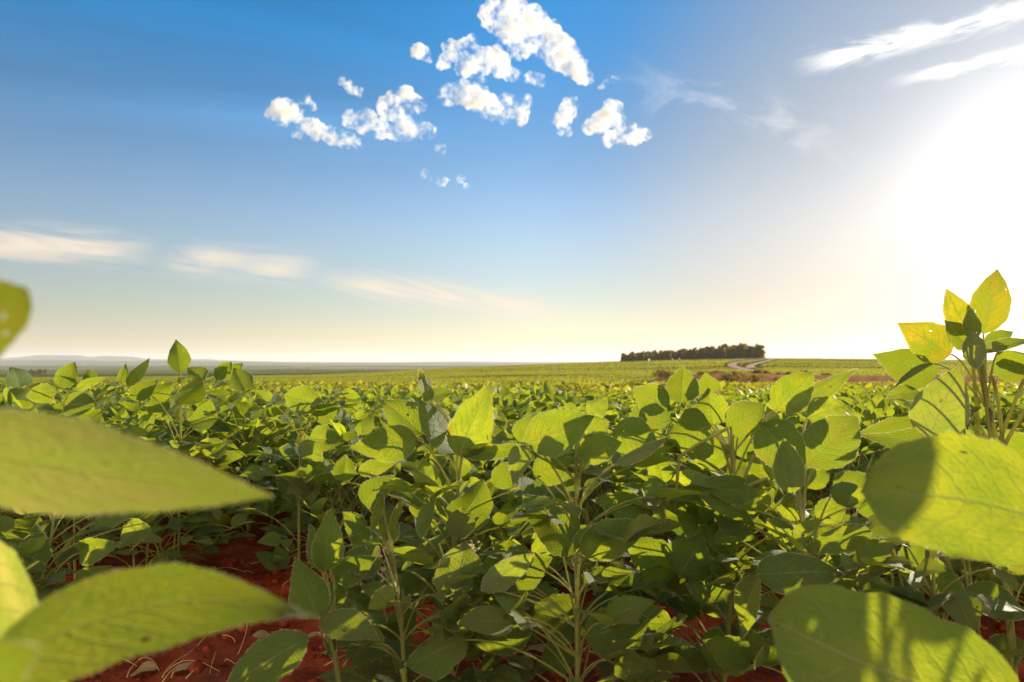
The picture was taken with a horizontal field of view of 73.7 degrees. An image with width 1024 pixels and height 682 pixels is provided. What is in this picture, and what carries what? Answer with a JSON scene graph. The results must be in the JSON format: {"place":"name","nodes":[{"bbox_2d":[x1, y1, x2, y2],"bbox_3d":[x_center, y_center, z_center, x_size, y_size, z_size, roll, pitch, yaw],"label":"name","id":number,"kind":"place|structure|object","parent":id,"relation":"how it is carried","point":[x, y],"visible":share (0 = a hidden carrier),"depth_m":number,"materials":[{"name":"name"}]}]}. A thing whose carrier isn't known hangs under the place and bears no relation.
{"place":"outdoors","nodes":[
{"label":"outdoors","id":0,"kind":"place"},
{"bbox_2d":[0,360,566,364],"bbox_3d":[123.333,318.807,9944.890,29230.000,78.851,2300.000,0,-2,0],"label":"hills","id":1,"kind":"structure","parent":0,"point":[40,362],"depth_m":9261.42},
{"bbox_2d":[0,355,581,362],"bbox_3d":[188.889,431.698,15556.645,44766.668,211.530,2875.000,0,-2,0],"label":"hills","id":2,"kind":"structure","parent":0,"point":[78,357],"depth_m":14785.53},
{"bbox_2d":[0,358,1023,681],"bbox_3d":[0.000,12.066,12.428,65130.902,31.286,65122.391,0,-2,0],"label":"ground","id":3,"kind":"structure","parent":0,"point":[304,670],"depth_m":1.61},
{"bbox_2d":[0,383,39,518],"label":"soybean plant","id":4,"kind":"object","parent":3,"relation":"on","point":[7,396],"visible":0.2,"depth_m":1.91,"materials":[{"name":"green plant"}]},
{"bbox_2d":[0,394,116,533],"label":"soybean plant","id":5,"kind":"object","parent":3,"relation":"on","point":[52,407],"visible":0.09,"depth_m":1.92,"materials":[{"name":"green plant"}]},
{"bbox_2d":[0,509,150,602],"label":"soybean plant","id":6,"kind":"object","parent":3,"relation":"on","point":[25,539],"visible":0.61,"depth_m":1.23,"materials":[{"name":"green plant"}]},
{"bbox_2d":[0,407,167,568],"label":"soybean plant","id":7,"kind":"object","parent":3,"relation":"on","point":[90,414],"visible":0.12,"depth_m":1.77,"materials":[{"name":"green plant"}]},
{"bbox_2d":[5,358,165,578],"bbox_3d":[-1.080,0.332,1.738,0.374,0.578,0.299,0,-2,0],"label":"soybean plant","id":8,"kind":"object","parent":3,"relation":"on","point":[79,402],"visible":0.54,"depth_m":1.72,"materials":[{"name":"green plant"}]},
{"bbox_2d":[2,381,168,533],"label":"soybean plant","id":9,"kind":"object","parent":3,"relation":"on","point":[126,415],"visible":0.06,"depth_m":2.40,"materials":[{"name":"green plant"}]},
{"bbox_2d":[84,391,144,428],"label":"soybean plant","id":10,"kind":"object","parent":3,"relation":"on","point":[106,402],"visible":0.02,"depth_m":2.77,"materials":[{"name":"green plant"}]},
{"bbox_2d":[99,402,179,521],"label":"soybean plant","id":11,"kind":"object","parent":3,"relation":"on","point":[115,411],"visible":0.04,"depth_m":2.28,"materials":[{"name":"green plant"}]},
{"bbox_2d":[130,661,156,676],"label":"withered leaf","id":12,"kind":"object","parent":3,"relation":"on","point":[148,666],"visible":1,"depth_m":1.22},
{"bbox_2d":[101,393,189,442],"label":"soybean plant","id":13,"kind":"object","parent":3,"relation":"on","point":[172,412],"visible":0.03,"depth_m":2.65,"materials":[{"name":"green plant"}]},
{"bbox_2d":[52,408,256,568],"bbox_3d":[-0.859,0.389,1.685,0.454,0.466,0.491,0,-2,8],"label":"soybean plant","id":14,"kind":"object","parent":3,"relation":"on","point":[204,541],"visible":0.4,"depth_m":1.69,"materials":[{"name":"green plant"}]},
{"bbox_2d":[0,280,316,681],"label":"soybean plant","id":15,"kind":"object","parent":3,"relation":"on","point":[55,465],"visible":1,"depth_m":0.24,"materials":[{"name":"green plant"}]},
{"bbox_2d":[172,661,193,672],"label":"withered leaf","id":16,"kind":"object","parent":3,"relation":"on","point":[182,666],"visible":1,"depth_m":1.21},
{"bbox_2d":[154,402,241,472],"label":"soybean plant","id":17,"kind":"object","parent":3,"relation":"on","point":[160,420],"visible":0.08,"depth_m":2.56,"materials":[{"name":"green plant"}]},
{"bbox_2d":[146,339,253,563],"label":"soybean plant","id":18,"kind":"object","parent":3,"relation":"on","point":[204,416],"visible":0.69,"depth_m":1.74,"materials":[{"name":"green plant"}]},
{"bbox_2d":[121,388,287,534],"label":"soybean plant","id":19,"kind":"object","parent":3,"relation":"on","point":[223,416],"visible":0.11,"depth_m":2.21,"materials":[{"name":"green plant"}]},
{"bbox_2d":[176,384,262,470],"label":"soybean plant","id":20,"kind":"object","parent":3,"relation":"on","point":[227,397],"depth_m":3.27,"materials":[{"name":"green plant"}]},
{"bbox_2d":[155,393,327,540],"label":"soybean plant","id":21,"kind":"object","parent":3,"relation":"on","point":[261,434],"visible":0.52,"depth_m":2.12,"materials":[{"name":"green plant"}]},
{"bbox_2d":[217,397,290,479],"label":"soybean plant","id":22,"kind":"object","parent":3,"relation":"on","point":[229,472],"depth_m":3.09,"materials":[{"name":"green plant"}]},
{"bbox_2d":[252,630,269,638],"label":"withered leaf","id":23,"kind":"object","parent":3,"relation":"on","point":[262,634],"visible":0.75,"depth_m":1.33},
{"bbox_2d":[223,401,337,507],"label":"soybean plant","id":24,"kind":"object","parent":3,"relation":"on","point":[272,423],"visible":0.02,"depth_m":2.69,"materials":[{"name":"green plant"}]},
{"bbox_2d":[236,385,363,559],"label":"soybean plant","id":25,"kind":"object","parent":3,"relation":"on","point":[305,400],"visible":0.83,"depth_m":1.70,"materials":[{"name":"green plant"}]},
{"bbox_2d":[266,393,340,468],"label":"soybean plant","id":26,"kind":"object","parent":3,"relation":"on","point":[333,400],"visible":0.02,"depth_m":3.25,"materials":[{"name":"green plant"}]},
{"bbox_2d":[227,509,379,681],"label":"soybean plant","id":27,"kind":"object","parent":3,"relation":"on","point":[279,655],"visible":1,"depth_m":0.84,"materials":[{"name":"green plant"}]},
{"bbox_2d":[266,397,358,515],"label":"soybean plant","id":28,"kind":"object","parent":3,"relation":"on","point":[280,470],"visible":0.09,"depth_m":2.55,"materials":[{"name":"green plant"}]},
{"bbox_2d":[251,409,389,540],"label":"soybean plant","id":29,"kind":"object","parent":3,"relation":"on","point":[343,417],"visible":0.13,"depth_m":2.12,"materials":[{"name":"green plant"}]},
{"bbox_2d":[289,396,387,470],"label":"soybean plant","id":30,"kind":"object","parent":3,"relation":"on","point":[372,403],"visible":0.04,"depth_m":3.11,"materials":[{"name":"green plant"}]},
{"bbox_2d":[254,416,430,580],"bbox_3d":[-0.456,0.404,1.774,0.456,0.441,0.470,-2,-2,42],"label":"soybean plant","id":31,"kind":"object","parent":3,"relation":"on","point":[303,485],"visible":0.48,"depth_m":1.69,"materials":[{"name":"green plant"}]},
{"bbox_2d":[302,402,393,511],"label":"soybean plant","id":32,"kind":"object","parent":3,"relation":"on","point":[348,410],"visible":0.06,"depth_m":2.52,"materials":[{"name":"green plant"}]},
{"bbox_2d":[323,386,381,407],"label":"soybean plant","id":33,"kind":"object","parent":3,"relation":"on","point":[328,390],"visible":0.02,"depth_m":4.09,"materials":[{"name":"green plant"}]},
{"bbox_2d":[333,387,374,412],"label":"soybean plant","id":34,"kind":"object","parent":3,"relation":"on","point":[340,397],"visible":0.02,"depth_m":3.55,"materials":[{"name":"green plant"}]},
{"bbox_2d":[364,393,380,409],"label":"soybean plant","id":35,"kind":"object","parent":3,"relation":"on","point":[370,396],"visible":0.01,"depth_m":3.96,"materials":[{"name":"green plant"}]},
{"bbox_2d":[316,422,429,529],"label":"soybean plant","id":36,"kind":"object","parent":3,"relation":"on","point":[368,514],"visible":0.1,"depth_m":2.05,"materials":[{"name":"green plant"}]},
{"bbox_2d":[355,386,418,446],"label":"soybean plant","id":37,"kind":"object","parent":3,"relation":"on","point":[402,395],"visible":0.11,"depth_m":3.54,"materials":[{"name":"green plant"}]},
{"bbox_2d":[386,387,413,401],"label":"soybean plant","id":38,"kind":"object","parent":3,"relation":"on","point":[395,392],"visible":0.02,"depth_m":4.44,"materials":[{"name":"green plant"}]},
{"bbox_2d":[316,475,485,681],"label":"soybean plant","id":39,"kind":"object","parent":3,"relation":"on","point":[380,593],"visible":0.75,"depth_m":0.95,"materials":[{"name":"green plant"}]},
{"bbox_2d":[375,391,453,476],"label":"soybean plant","id":40,"kind":"object","parent":3,"relation":"on","point":[417,397],"visible":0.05,"depth_m":3.09,"materials":[{"name":"green plant"}]},
{"bbox_2d":[391,401,499,516],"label":"soybean plant","id":41,"kind":"object","parent":3,"relation":"on","point":[451,412],"visible":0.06,"depth_m":2.05,"materials":[{"name":"green plant"}]},
{"bbox_2d":[359,423,533,583],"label":"soybean plant","id":42,"kind":"object","parent":3,"relation":"on","point":[442,460],"visible":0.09,"depth_m":1.63,"materials":[{"name":"green plant"}]},
{"bbox_2d":[394,392,505,483],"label":"soybean plant","id":43,"kind":"object","parent":3,"relation":"on","point":[455,399],"visible":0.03,"depth_m":2.69,"materials":[{"name":"green plant"}]},
{"bbox_2d":[331,368,569,681],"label":"soybean plant","id":44,"kind":"object","parent":3,"relation":"on","point":[426,496],"visible":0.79,"depth_m":0.99,"materials":[{"name":"green plant"}]},
{"bbox_2d":[435,395,492,407],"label":"soybean plant","id":45,"kind":"object","parent":3,"relation":"on","point":[455,405],"visible":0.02,"depth_m":2.96,"materials":[{"name":"green plant"}]},
{"bbox_2d":[343,470,595,675],"bbox_3d":[-0.059,0.409,1.228,0.422,0.381,0.429,0,-2,7],"label":"soybean plant","id":46,"kind":"object","parent":3,"relation":"on","point":[495,536],"visible":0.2,"depth_m":1.18,"materials":[{"name":"green plant"}]},
{"bbox_2d":[481,392,545,481],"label":"soybean plant","id":47,"kind":"object","parent":3,"relation":"on","point":[506,402],"visible":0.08,"depth_m":2.58,"materials":[{"name":"green plant"}]},
{"bbox_2d":[488,385,548,469],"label":"soybean plant","id":48,"kind":"object","parent":3,"relation":"on","point":[504,392],"visible":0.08,"depth_m":3.02,"materials":[{"name":"green plant"}]},
{"bbox_2d":[22,500,1023,681],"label":"soil clods","id":49,"kind":"object","parent":3,"relation":"on","point":[197,666],"visible":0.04,"depth_m":1.41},
{"bbox_2d":[495,384,553,411],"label":"soybean plant","id":50,"kind":"object","parent":3,"relation":"on","point":[536,389],"visible":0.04,"depth_m":3.44,"materials":[{"name":"green plant"}]},
{"bbox_2d":[520,382,532,391],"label":"soybean plant","id":51,"kind":"object","parent":3,"relation":"on","point":[524,386],"visible":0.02,"depth_m":5.67,"materials":[{"name":"green plant"}]},
{"bbox_2d":[446,411,612,588],"bbox_3d":[0.019,0.392,1.648,0.449,0.452,0.407,0,-2,9],"label":"soybean plant","id":52,"kind":"object","parent":3,"relation":"on","point":[502,431],"visible":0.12,"depth_m":1.64,"materials":[{"name":"green plant"}]},
{"bbox_2d":[525,644,544,651],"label":"withered leaf","id":53,"kind":"object","parent":3,"relation":"on","point":[538,647],"visible":0.85,"depth_m":1.27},
{"bbox_2d":[483,419,614,545],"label":"soybean plant","id":54,"kind":"object","parent":3,"relation":"on","point":[600,511],"visible":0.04,"depth_m":2.00,"materials":[{"name":"green plant"}]},
{"bbox_2d":[516,384,582,412],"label":"soybean plant","id":55,"kind":"object","parent":3,"relation":"on","point":[533,396],"visible":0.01,"depth_m":3.85,"materials":[{"name":"green plant"}]},
{"bbox_2d":[518,394,587,474],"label":"soybean plant","id":56,"kind":"object","parent":3,"relation":"on","point":[548,407],"visible":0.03,"depth_m":2.85,"materials":[{"name":"green plant"}]},
{"bbox_2d":[405,398,708,681],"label":"soybean plant","id":57,"kind":"object","parent":3,"relation":"on","point":[508,580],"visible":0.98,"depth_m":0.92,"materials":[{"name":"green plant"}]},
{"bbox_2d":[517,381,619,509],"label":"soybean plant","id":58,"kind":"object","parent":3,"relation":"on","point":[553,397],"visible":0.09,"depth_m":2.50,"materials":[{"name":"green plant"}]},
{"bbox_2d":[557,387,599,400],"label":"soybean plant","id":59,"kind":"object","parent":3,"relation":"on","point":[574,392],"visible":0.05,"depth_m":4.31,"materials":[{"name":"green plant"}]},
{"bbox_2d":[496,417,671,595],"bbox_3d":[0.250,0.398,1.642,0.474,0.439,0.476,1,-2,-19],"label":"soybean plant","id":60,"kind":"object","parent":3,"relation":"on","point":[626,483],"visible":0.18,"depth_m":1.58,"materials":[{"name":"green plant"}]},
{"bbox_2d":[523,408,646,524],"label":"soybean plant","id":61,"kind":"object","parent":3,"relation":"on","point":[579,498],"visible":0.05,"depth_m":2.01,"materials":[{"name":"green plant"}]},
{"bbox_2d":[580,391,626,415],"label":"soybean plant","id":62,"kind":"object","parent":3,"relation":"on","point":[591,396],"visible":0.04,"depth_m":3.46,"materials":[{"name":"green plant"}]},
{"bbox_2d":[587,392,634,410],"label":"soybean plant","id":63,"kind":"object","parent":3,"relation":"on","point":[624,398],"visible":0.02,"depth_m":3.81,"materials":[{"name":"green plant"}]},
{"bbox_2d":[593,398,636,422],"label":"soybean plant","id":64,"kind":"object","parent":3,"relation":"on","point":[627,405],"visible":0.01,"depth_m":2.89,"materials":[{"name":"green plant"}]},
{"bbox_2d":[573,401,690,506],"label":"soybean plant","id":65,"kind":"object","parent":3,"relation":"on","point":[627,411],"visible":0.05,"depth_m":2.42,"materials":[{"name":"green plant"}]},
{"bbox_2d":[608,402,725,459],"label":"soybean plant","id":66,"kind":"object","parent":3,"relation":"on","point":[678,412],"visible":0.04,"depth_m":2.38,"materials":[{"name":"green plant"}]},
{"bbox_2d":[621,400,753,543],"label":"soybean plant","id":67,"kind":"object","parent":3,"relation":"on","point":[673,410],"depth_m":1.96,"materials":[{"name":"green plant"}]},
{"bbox_2d":[613,428,785,568],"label":"soybean plant","id":68,"kind":"object","parent":3,"relation":"on","point":[772,544],"visible":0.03,"depth_m":1.50,"materials":[{"name":"green plant"}]},
{"bbox_2d":[703,346,712,358],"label":"eucalyptus tree","id":69,"kind":"object","parent":3,"relation":"on","point":[708,351],"visible":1,"depth_m":598.61,"materials":[{"name":"green plant"}]},
{"bbox_2d":[689,393,733,406],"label":"soybean plant","id":70,"kind":"object","parent":3,"relation":"on","point":[725,398],"visible":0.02,"depth_m":3.21,"materials":[{"name":"green plant"}]},
{"bbox_2d":[721,343,730,358],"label":"eucalyptus tree","id":71,"kind":"object","parent":3,"relation":"on","point":[724,345],"visible":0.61,"depth_m":607.42,"materials":[{"name":"green plant"}]},
{"bbox_2d":[595,365,856,681],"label":"soybean plant","id":72,"kind":"object","parent":3,"relation":"on","point":[680,578],"visible":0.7,"depth_m":1.02,"materials":[{"name":"green plant"}]},
{"bbox_2d":[736,343,746,358],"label":"eucalyptus tree","id":73,"kind":"object","parent":3,"relation":"on","point":[742,353],"visible":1,"depth_m":595.21,"materials":[{"name":"green plant"}]},
{"bbox_2d":[728,387,767,401],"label":"soybean plant","id":74,"kind":"object","parent":3,"relation":"on","point":[745,392],"visible":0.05,"depth_m":4.07,"materials":[{"name":"green plant"}]},
{"bbox_2d":[747,346,754,358],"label":"eucalyptus tree","id":75,"kind":"object","parent":3,"relation":"on","point":[750,351],"visible":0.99,"depth_m":597.15,"materials":[{"name":"green plant"}]},
{"bbox_2d":[756,345,765,358],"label":"eucalyptus tree","id":76,"kind":"object","parent":3,"relation":"on","point":[762,351],"visible":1,"depth_m":599.70,"materials":[{"name":"green plant"}]},
{"bbox_2d":[735,395,792,418],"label":"soybean plant","id":77,"kind":"object","parent":3,"relation":"on","point":[764,400],"visible":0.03,"depth_m":3.19,"materials":[{"name":"green plant"}]},
{"bbox_2d":[726,399,808,506],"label":"soybean plant","id":78,"kind":"object","parent":3,"relation":"on","point":[790,419],"depth_m":2.30,"materials":[{"name":"green plant"}]},
{"bbox_2d":[668,396,914,676],"bbox_3d":[0.396,0.335,0.927,0.328,0.519,0.299,0,-2,0],"label":"soybean plant","id":79,"kind":"object","parent":3,"relation":"on","point":[789,459],"visible":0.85,"depth_m":0.90,"materials":[{"name":"green plant"}]},
{"bbox_2d":[738,403,845,537],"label":"soybean plant","id":80,"kind":"object","parent":3,"relation":"on","point":[769,409],"visible":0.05,"depth_m":1.96,"materials":[{"name":"green plant"}]},
{"bbox_2d":[741,387,880,503],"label":"soybean plant","id":81,"kind":"object","parent":3,"relation":"on","point":[864,425],"visible":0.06,"depth_m":2.25,"materials":[{"name":"green plant"}]},
{"bbox_2d":[747,440,930,594],"bbox_3d":[0.725,0.400,1.486,0.379,0.418,0.449,-1,-3,-30],"label":"soybean plant","id":82,"kind":"object","parent":3,"relation":"on","point":[862,466],"visible":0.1,"depth_m":1.48,"materials":[{"name":"green plant"}]},
{"bbox_2d":[831,393,870,404],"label":"soybean plant","id":83,"kind":"object","parent":3,"relation":"on","point":[862,396],"visible":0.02,"depth_m":3.94,"materials":[{"name":"green plant"}]},
{"bbox_2d":[797,392,909,547],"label":"soybean plant","id":84,"kind":"object","parent":3,"relation":"on","point":[876,407],"visible":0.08,"depth_m":1.86,"materials":[{"name":"green plant"}]},
{"bbox_2d":[825,400,883,490],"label":"soybean plant","id":85,"kind":"object","parent":3,"relation":"on","point":[860,407],"visible":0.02,"depth_m":2.74,"materials":[{"name":"green plant"}]},
{"bbox_2d":[823,402,910,516],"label":"soybean plant","id":86,"kind":"object","parent":3,"relation":"on","point":[890,412],"visible":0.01,"depth_m":2.24,"materials":[{"name":"green plant"}]},
{"bbox_2d":[836,395,902,451],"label":"soybean plant","id":87,"kind":"object","parent":3,"relation":"on","point":[845,400],"visible":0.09,"depth_m":3.07,"materials":[{"name":"green plant"}]},
{"bbox_2d":[838,388,903,455],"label":"soybean plant","id":88,"kind":"object","parent":3,"relation":"on","point":[851,391],"visible":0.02,"depth_m":3.99,"materials":[{"name":"green plant"}]},
{"bbox_2d":[854,387,925,452],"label":"soybean plant","id":89,"kind":"object","parent":3,"relation":"on","point":[903,400],"visible":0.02,"depth_m":3.05,"materials":[{"name":"green plant"}]},
{"bbox_2d":[872,399,909,458],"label":"soybean plant","id":90,"kind":"object","parent":3,"relation":"on","point":[904,407],"depth_m":2.81,"materials":[{"name":"green plant"}]},
{"bbox_2d":[768,430,1023,681],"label":"soybean plant","id":91,"kind":"object","parent":3,"relation":"on","point":[941,493],"visible":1,"depth_m":0.45,"materials":[{"name":"green plant"}]},
{"bbox_2d":[874,386,921,392],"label":"soybean plant","id":92,"kind":"object","parent":3,"relation":"on","point":[879,388],"visible":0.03,"depth_m":5.11,"materials":[{"name":"green plant"}]},
{"bbox_2d":[808,536,1023,679],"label":"soybean plant","id":93,"kind":"object","parent":3,"relation":"on","point":[951,596],"visible":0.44,"depth_m":0.97,"materials":[{"name":"green plant"}]},
{"bbox_2d":[860,269,1023,671],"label":"soybean plant","id":94,"kind":"object","parent":3,"relation":"on","point":[913,369],"visible":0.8,"depth_m":1.00,"materials":[{"name":"green plant"}]},
{"bbox_2d":[887,548,1023,627],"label":"soybean plant","id":95,"kind":"object","parent":3,"relation":"on","point":[989,575],"visible":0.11,"depth_m":1.39,"materials":[{"name":"green plant"}]},
{"bbox_2d":[939,425,1023,578],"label":"soybean plant","id":96,"kind":"object","parent":3,"relation":"on","point":[971,431],"visible":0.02,"depth_m":1.61,"materials":[{"name":"green plant"}]},
{"bbox_2d":[961,420,1020,453],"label":"soybean plant","id":97,"kind":"object","parent":3,"relation":"on","point":[1012,422],"visible":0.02,"depth_m":2.33,"materials":[{"name":"green plant"}]},
{"bbox_2d":[968,390,1023,422],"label":"soybean plant","id":98,"kind":"object","parent":3,"relation":"on","point":[971,394],"visible":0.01,"depth_m":2.69,"materials":[{"name":"green plant"}]},
{"bbox_2d":[969,392,1023,431],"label":"soybean plant","id":99,"kind":"object","parent":3,"relation":"on","point":[982,416],"visible":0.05,"depth_m":2.26,"materials":[{"name":"green plant"}]},
{"bbox_2d":[981,388,1023,436],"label":"soybean plant","id":100,"kind":"object","parent":3,"relation":"on","point":[1006,400],"visible":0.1,"depth_m":1.92,"materials":[{"name":"green plant"}]},
{"bbox_2d":[991,393,1023,428],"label":"soybean plant","id":101,"kind":"object","parent":3,"relation":"on","point":[1005,414],"visible":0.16,"depth_m":2.59,"materials":[{"name":"green plant"}]},
{"bbox_2d":[0,358,1023,396],"bbox_3d":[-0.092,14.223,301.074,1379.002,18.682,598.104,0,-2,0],"label":"soybean field","id":102,"kind":"structure","parent":0,"point":[279,383],"depth_m":215.91,"materials":[{"name":"green plant"}]},
{"bbox_2d":[0,0,1023,361],"label":"sky","id":103,"kind":"structure","parent":0,"point":[237,180],"materials":[{"name":"blue"}]},
{"bbox_2d":[727,359,765,370],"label":"dirt road","id":104,"kind":"structure","parent":0,"point":[733,365],"depth_m":373.44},
{"bbox_2d":[745,359,774,367],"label":"dirt road","id":105,"kind":"structure","parent":0,"point":[752,365],"depth_m":406.70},
{"bbox_2d":[649,373,1018,382],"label":"earth bank","id":106,"kind":"structure","parent":0,"point":[852,379],"depth_m":132.76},
{"bbox_2d":[722,374,736,381],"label":"scrub bush","id":107,"kind":"object","parent":106,"relation":"on","point":[726,378],"visible":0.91,"depth_m":125.12,"materials":[{"name":"green plant"}]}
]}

